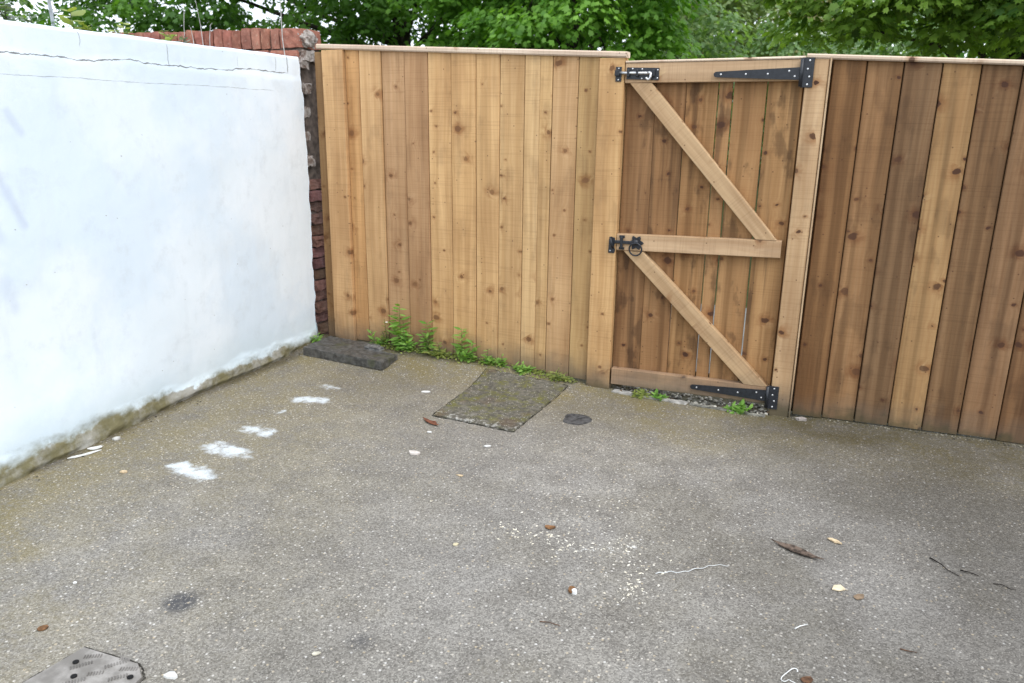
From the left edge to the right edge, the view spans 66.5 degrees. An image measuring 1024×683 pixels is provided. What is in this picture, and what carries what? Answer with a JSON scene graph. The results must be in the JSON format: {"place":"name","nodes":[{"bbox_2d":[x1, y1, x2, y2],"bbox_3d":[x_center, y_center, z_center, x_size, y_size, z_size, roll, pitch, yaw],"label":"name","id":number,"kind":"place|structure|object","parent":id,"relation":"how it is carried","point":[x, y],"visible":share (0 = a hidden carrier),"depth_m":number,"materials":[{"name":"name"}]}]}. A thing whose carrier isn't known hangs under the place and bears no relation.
{"place":"outdoors","nodes":[
{"label":"outdoors","id":0,"kind":"place"},
{"bbox_2d":[0,0,984,57],"label":"sky","id":1,"kind":"structure","parent":0,"point":[257,13],"materials":[{"name":"white"}]},
{"bbox_2d":[0,334,1023,682],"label":"concrete yard","id":2,"kind":"structure","parent":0,"point":[280,520],"depth_m":2.87,"materials":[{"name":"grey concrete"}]},
{"bbox_2d":[37,625,48,630],"bbox_3d":[-1.415,0.864,2.356,0.024,0.004,0.029,13,20,37],"label":"rusty scrap","id":3,"kind":"object","parent":2,"relation":"on","point":[42,627],"visible":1,"depth_m":2.35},
{"bbox_2d":[22,646,145,682],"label":"drain cover","id":4,"kind":"object","parent":2,"relation":"on","point":[84,664],"visible":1,"depth_m":2.17,"materials":[{"name":"grey metal"}]},
{"bbox_2d":[67,449,101,458],"bbox_3d":[-1.943,0.513,3.552,0.144,0.006,0.019,-14,22,-42],"label":"white strip","id":5,"kind":"object","parent":2,"relation":"on","point":[84,454],"visible":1,"depth_m":3.55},
{"bbox_2d":[87,445,101,449],"bbox_3d":[-1.931,0.492,3.616,0.063,0.008,0.028,-13,21,-39],"label":"paint flake","id":6,"kind":"object","parent":2,"relation":"on","point":[95,447],"visible":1,"depth_m":3.62,"materials":[{"name":"white paint"}]},
{"bbox_2d":[0,19,318,487],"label":"white wall","id":7,"kind":"structure","parent":2,"relation":"on","point":[156,255],"depth_m":3.82,"materials":[{"name":"white paint"}]},
{"bbox_2d":[0,0,18,21],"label":"wall weed","id":8,"kind":"object","parent":7,"relation":"on","point":[7,10],"depth_m":3.19,"materials":[{"name":"green plant"}]},
{"bbox_2d":[18,11,40,24],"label":"wall weed","id":9,"kind":"object","parent":7,"relation":"on","point":[25,20],"depth_m":3.31,"materials":[{"name":"green plant"}]},
{"bbox_2d":[47,0,55,26],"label":"metal stake","id":10,"kind":"object","parent":7,"relation":"on","point":[51,12],"visible":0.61,"depth_m":3.37,"materials":[{"name":"silver metal"}]},
{"bbox_2d":[58,7,85,29],"bbox_3d":[-1.965,-1.436,3.487,0.133,0.111,0.164,-9,19,-31],"label":"wall weed","id":11,"kind":"object","parent":7,"relation":"on","point":[74,13],"depth_m":3.50,"materials":[{"name":"green plant"}]},
{"bbox_2d":[78,22,93,30],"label":"wall weed","id":12,"kind":"object","parent":7,"relation":"on","point":[85,26],"depth_m":3.56,"materials":[{"name":"green plant"}]},
{"bbox_2d":[107,22,134,35],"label":"wall weed","id":13,"kind":"object","parent":7,"relation":"on","point":[121,26],"depth_m":3.76,"materials":[{"name":"green plant"}]},
{"bbox_2d":[159,29,176,40],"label":"wall weed","id":14,"kind":"object","parent":7,"relation":"on","point":[168,38],"depth_m":4.06,"materials":[{"name":"green plant"}]},
{"bbox_2d":[176,36,189,42],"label":"wall weed","id":15,"kind":"object","parent":7,"relation":"on","point":[181,38],"depth_m":4.16,"materials":[{"name":"green plant"}]},
{"bbox_2d":[280,0,284,54],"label":"wire","id":16,"kind":"object","parent":7,"relation":"attached to","point":[281,26],"visible":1,"depth_m":4.70,"materials":[{"name":"grey metal"}]},
{"bbox_2d":[163,671,177,679],"bbox_3d":[-0.944,0.925,2.166,0.036,0.012,0.024,7,17,20],"label":"white pebble","id":17,"kind":"object","parent":2,"relation":"on","point":[171,675],"visible":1,"depth_m":2.16,"materials":[{"name":"white stone"}]},
{"bbox_2d":[310,333,323,341],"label":"weed","id":18,"kind":"object","parent":2,"relation":"on","point":[315,339],"visible":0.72,"depth_m":5.28,"materials":[{"name":"green plant"}]},
{"bbox_2d":[303,336,397,369],"bbox_3d":[-1.019,0.068,5.036,0.648,0.062,0.286,9,18,26],"label":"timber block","id":19,"kind":"object","parent":2,"relation":"on","point":[346,351],"depth_m":4.96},
{"bbox_2d":[364,344,383,350],"bbox_3d":[-0.881,0.038,5.015,0.130,0.022,0.073,7,17,20],"label":"broken chunk","id":20,"kind":"object","parent":19,"relation":"on","point":[375,347],"visible":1,"depth_m":5.00,"materials":[{"name":"grey stone"}]},
{"bbox_2d":[367,329,388,345],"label":"weed","id":21,"kind":"object","parent":2,"relation":"on","point":[377,341],"visible":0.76,"depth_m":5.16,"materials":[{"name":"green plant"}]},
{"bbox_2d":[381,320,389,346],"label":"weed","id":22,"kind":"object","parent":2,"relation":"on","point":[385,338],"visible":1,"depth_m":5.15,"materials":[{"name":"green plant"}]},
{"bbox_2d":[387,304,410,346],"bbox_3d":[-0.744,-0.097,5.053,0.193,0.328,0.131,7,17,20],"label":"weed","id":23,"kind":"object","parent":2,"relation":"on","point":[394,325],"visible":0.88,"depth_m":5.06,"materials":[{"name":"green plant"}]},
{"bbox_2d":[391,330,418,351],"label":"weed","id":24,"kind":"object","parent":2,"relation":"on","point":[406,343],"visible":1,"depth_m":5.04,"materials":[{"name":"green plant"}]},
{"bbox_2d":[409,450,419,454],"bbox_3d":[-0.453,0.515,3.612,0.059,0.013,0.031,7,17,20],"label":"pale stone","id":25,"kind":"object","parent":2,"relation":"on","point":[412,452],"visible":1,"depth_m":3.60,"materials":[{"name":"white stone"}]},
{"bbox_2d":[416,320,437,352],"bbox_3d":[-0.540,-0.028,4.990,0.150,0.235,0.165,7,17,20],"label":"weed","id":26,"kind":"object","parent":2,"relation":"on","point":[425,340],"visible":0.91,"depth_m":4.99,"materials":[{"name":"green plant"}]},
{"bbox_2d":[423,417,438,424],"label":"dead leaf","id":27,"kind":"object","parent":2,"relation":"on","point":[430,421],"visible":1,"depth_m":3.98,"materials":[{"name":"brown plant"}]},
{"bbox_2d":[421,342,451,358],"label":"weed","id":28,"kind":"object","parent":2,"relation":"on","point":[439,352],"visible":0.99,"depth_m":4.94,"materials":[{"name":"green plant"}]},
{"bbox_2d":[451,327,469,361],"bbox_3d":[-0.318,0.011,4.899,0.142,0.211,0.159,-10,19,-34],"label":"weed","id":29,"kind":"object","parent":2,"relation":"on","point":[458,347],"visible":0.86,"depth_m":4.88,"materials":[{"name":"green plant"}]},
{"bbox_2d":[460,339,479,362],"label":"weed","id":30,"kind":"object","parent":2,"relation":"on","point":[468,355],"visible":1,"depth_m":4.84,"materials":[{"name":"green plant"}]},
{"bbox_2d":[314,44,629,388],"bbox_3d":[-0.410,-0.811,4.825,2.355,1.964,0.298,10,18,29],"label":"wooden fence","id":31,"kind":"object","parent":2,"relation":"on","point":[475,193],"visible":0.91,"depth_m":4.63,"materials":[{"name":"brown wood"}]},
{"bbox_2d":[374,340,576,383],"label":"creeping weeds","id":32,"kind":"object","parent":2,"relation":"on","point":[539,372],"visible":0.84,"depth_m":4.83,"materials":[{"name":"green plant"}]},
{"bbox_2d":[481,348,495,365],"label":"weed","id":33,"kind":"object","parent":2,"relation":"on","point":[487,359],"visible":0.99,"depth_m":4.78,"materials":[{"name":"green plant"}]},
{"bbox_2d":[432,368,567,431],"bbox_3d":[-0.051,0.309,4.307,0.538,0.052,0.792,7,17,20],"label":"inspection cover","id":34,"kind":"object","parent":2,"relation":"on","point":[501,400],"visible":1,"depth_m":4.30,"materials":[{"name":"grey concrete"}]},
{"bbox_2d":[495,354,510,367],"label":"weed","id":35,"kind":"object","parent":2,"relation":"on","point":[499,360],"visible":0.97,"depth_m":4.76,"materials":[{"name":"green plant"}]},
{"bbox_2d":[513,361,535,375],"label":"weed","id":36,"kind":"object","parent":2,"relation":"on","point":[520,368],"visible":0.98,"depth_m":4.68,"materials":[{"name":"green plant"}]},
{"bbox_2d":[545,525,555,528],"bbox_3d":[0.145,0.707,2.972,0.042,0.005,0.029,7,17,20],"label":"leaf scrap","id":37,"kind":"object","parent":2,"relation":"on","point":[549,526],"visible":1,"depth_m":2.97,"materials":[{"name":"brown plant"}]},
{"bbox_2d":[549,369,574,381],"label":"weed","id":38,"kind":"object","parent":2,"relation":"on","point":[560,378],"visible":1,"depth_m":4.58,"materials":[{"name":"green plant"}]},
{"bbox_2d":[568,586,575,592],"bbox_3d":[0.199,0.820,2.582,0.025,0.011,0.031,7,17,20],"label":"nut shell","id":39,"kind":"object","parent":2,"relation":"on","point":[570,588],"visible":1,"depth_m":2.58},
{"bbox_2d":[571,588,576,594],"bbox_3d":[0.205,0.822,2.570,0.017,0.018,0.016,14,21,39],"label":"white speck","id":40,"kind":"object","parent":39,"relation":"in","point":[574,591],"visible":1,"depth_m":2.56},
{"bbox_2d":[430,496,722,608],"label":"crumbs","id":41,"kind":"object","parent":2,"relation":"on","point":[627,589],"visible":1,"depth_m":2.83,"materials":[{"name":"white"}]},
{"bbox_2d":[563,413,591,424],"bbox_3d":[0.341,0.404,4.055,0.147,0.008,0.155,7,17,20],"label":"round cover","id":42,"kind":"object","parent":2,"relation":"on","point":[575,419],"visible":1,"depth_m":4.05,"materials":[{"name":"metal"}]},
{"bbox_2d":[631,388,651,399],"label":"weed","id":43,"kind":"object","parent":2,"relation":"on","point":[641,394],"visible":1,"depth_m":4.41,"materials":[{"name":"green plant"}]},
{"bbox_2d":[611,389,687,404],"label":"threshold kerb","id":44,"kind":"structure","parent":2,"relation":"on","point":[624,392],"depth_m":4.38,"materials":[{"name":"concrete"}]},
{"bbox_2d":[650,388,668,400],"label":"weed","id":45,"kind":"object","parent":2,"relation":"on","point":[656,395],"visible":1,"depth_m":4.38,"materials":[{"name":"green plant"}]},
{"bbox_2d":[655,564,724,573],"bbox_3d":[0.626,0.793,2.716,0.271,0.003,0.019,-3,16,-14],"label":"white string","id":46,"kind":"object","parent":2,"relation":"on","point":[688,571],"visible":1,"depth_m":2.70,"materials":[{"name":"white fabric"}]},
{"bbox_2d":[617,385,768,414],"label":"gravel","id":47,"kind":"structure","parent":2,"relation":"on","point":[679,396],"depth_m":4.43,"materials":[{"name":"grey gravel"}]},
{"bbox_2d":[620,389,768,412],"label":"leaf scraps","id":48,"kind":"object","parent":2,"relation":"on","point":[717,405],"visible":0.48,"depth_m":4.35,"materials":[{"name":"brown plant"}]},
{"bbox_2d":[689,402,765,416],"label":"threshold kerb","id":49,"kind":"structure","parent":2,"relation":"on","point":[723,409],"depth_m":4.25,"materials":[{"name":"concrete"}]},
{"bbox_2d":[723,399,752,413],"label":"weed","id":50,"kind":"object","parent":2,"relation":"on","point":[737,408],"visible":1,"depth_m":4.22,"materials":[{"name":"green plant"}]},
{"bbox_2d":[781,668,797,682],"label":"plastic loop","id":51,"kind":"object","parent":2,"relation":"on","point":[786,673],"visible":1,"depth_m":2.20,"materials":[{"name":"white plastic"}]},
{"bbox_2d":[771,539,822,558],"bbox_3d":[1.036,0.756,2.841,0.036,0.010,0.201,-15,22,-43],"label":"bark strip","id":52,"kind":"object","parent":2,"relation":"on","point":[796,549],"visible":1,"depth_m":2.84,"materials":[{"name":"brown wood"}]},
{"bbox_2d":[795,417,806,420],"bbox_3d":[1.526,0.408,4.114,0.051,0.019,0.036,-2,16,-10],"label":"paint flake","id":53,"kind":"object","parent":2,"relation":"on","point":[801,418],"visible":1,"depth_m":4.11,"materials":[{"name":"white paint"}]},
{"bbox_2d":[800,676,812,682],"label":"leaf scrap","id":54,"kind":"object","parent":2,"relation":"on","point":[806,679],"visible":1,"depth_m":2.18,"materials":[{"name":"brown plant"}]},
{"bbox_2d":[827,538,841,543],"bbox_3d":[1.205,0.743,2.914,0.057,0.007,0.022,15,21,41],"label":"wood chip","id":55,"kind":"object","parent":2,"relation":"on","point":[834,540],"visible":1,"depth_m":2.91,"materials":[{"name":"beige wood"}]},
{"bbox_2d":[832,585,845,590],"bbox_3d":[1.091,0.827,2.620,0.043,0.006,0.031,-4,16,-15],"label":"wood chip","id":56,"kind":"object","parent":2,"relation":"on","point":[838,587],"visible":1,"depth_m":2.61,"materials":[{"name":"beige wood"}]},
{"bbox_2d":[853,594,863,599],"bbox_3d":[1.145,0.840,2.575,0.044,0.004,0.026,-8,18,-28],"label":"leaf scrap","id":57,"kind":"object","parent":2,"relation":"on","point":[858,596],"visible":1,"depth_m":2.58,"materials":[{"name":"brown plant"}]},
{"bbox_2d":[768,53,1023,443],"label":"wooden fence","id":58,"kind":"object","parent":2,"relation":"on","point":[901,303],"visible":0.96,"depth_m":3.78,"materials":[{"name":"brown wood"}]},
{"bbox_2d":[611,56,814,409],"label":"wooden gate","id":59,"kind":"structure","parent":58,"relation":"attached to","point":[671,124],"depth_m":4.13,"materials":[{"name":"brown wood"}]},
{"bbox_2d":[929,557,958,575],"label":"twig","id":60,"kind":"object","parent":2,"relation":"on","point":[942,565],"visible":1,"depth_m":2.75,"materials":[{"name":"brown wood"}]},
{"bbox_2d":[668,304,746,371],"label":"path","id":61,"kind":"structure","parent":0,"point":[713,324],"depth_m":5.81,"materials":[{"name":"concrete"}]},
{"bbox_2d":[673,157,759,380],"bbox_3d":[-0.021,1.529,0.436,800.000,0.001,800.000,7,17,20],"label":"ground","id":62,"kind":"structure","parent":0,"point":[720,236],"depth_m":9.59,"materials":[{"name":"green plant"}]},
{"bbox_2d":[2,0,47,23],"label":"shrub","id":63,"kind":"object","parent":62,"relation":"on","point":[22,2],"visible":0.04,"depth_m":12.63,"materials":[{"name":"green plant"}]},
{"bbox_2d":[113,28,328,334],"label":"brick wall","id":64,"kind":"structure","parent":62,"relation":"on","point":[300,43],"depth_m":5.11,"materials":[{"name":"red brick"}]},
{"bbox_2d":[0,0,685,51],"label":"broadleaf tree","id":65,"kind":"object","parent":62,"relation":"on","point":[374,22],"visible":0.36,"depth_m":11.20,"materials":[{"name":"green plant"}]},
{"bbox_2d":[385,0,711,164],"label":"leafy tree","id":66,"kind":"object","parent":62,"relation":"on","point":[564,24],"visible":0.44,"depth_m":8.37,"materials":[{"name":"green plant"}]},
{"bbox_2d":[621,0,757,155],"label":"shrub","id":67,"kind":"object","parent":62,"relation":"on","point":[728,21],"visible":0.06,"depth_m":16.30,"materials":[{"name":"green plant"}]},
{"bbox_2d":[665,1,768,159],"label":"shrub","id":68,"kind":"object","parent":62,"relation":"on","point":[731,30],"depth_m":30.10,"materials":[{"name":"green plant"}]},
{"bbox_2d":[665,0,803,158],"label":"shrub","id":69,"kind":"object","parent":62,"relation":"on","point":[746,6],"visible":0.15,"depth_m":20.94,"materials":[{"name":"green plant"}]},
{"bbox_2d":[684,0,833,165],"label":"shrub","id":70,"kind":"object","parent":62,"relation":"on","point":[808,17],"visible":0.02,"depth_m":23.53,"materials":[{"name":"green plant"}]},
{"bbox_2d":[728,5,832,168],"bbox_3d":[6.947,-6.267,20.020,3.428,4.474,2.945,7,17,20],"label":"hawthorn shrub","id":71,"kind":"object","parent":62,"relation":"on","point":[781,51],"visible":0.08,"depth_m":19.34,"materials":[{"name":"green plant"}]},
{"bbox_2d":[768,0,897,84],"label":"shrub","id":72,"kind":"object","parent":62,"relation":"on","point":[839,3],"visible":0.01,"depth_m":24.18,"materials":[{"name":"green plant"}]},
{"bbox_2d":[735,0,1023,59],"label":"maple tree","id":73,"kind":"object","parent":62,"relation":"on","point":[995,21],"visible":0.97,"depth_m":6.22,"materials":[{"name":"green plant"}]},
{"bbox_2d":[833,30,946,57],"bbox_3d":[8.174,-5.204,17.443,3.498,3.875,3.133,7,17,20],"label":"hawthorn shrub","id":74,"kind":"object","parent":62,"relation":"on","point":[903,52],"depth_m":16.75,"materials":[{"name":"green plant"}]},
{"bbox_2d":[822,8,990,57],"bbox_3d":[8.100,-4.415,14.469,5.377,3.985,4.287,7,17,20],"label":"shrub","id":75,"kind":"object","parent":62,"relation":"on","point":[876,50],"visible":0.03,"depth_m":14.00,"materials":[{"name":"green plant"}]},
{"bbox_2d":[957,26,1009,58],"bbox_3d":[6.900,-3.064,10.629,2.795,3.461,2.343,7,17,20],"label":"shrub","id":76,"kind":"object","parent":62,"relation":"on","point":[962,55],"visible":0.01,"depth_m":10.76,"materials":[{"name":"green plant"}]}
]}

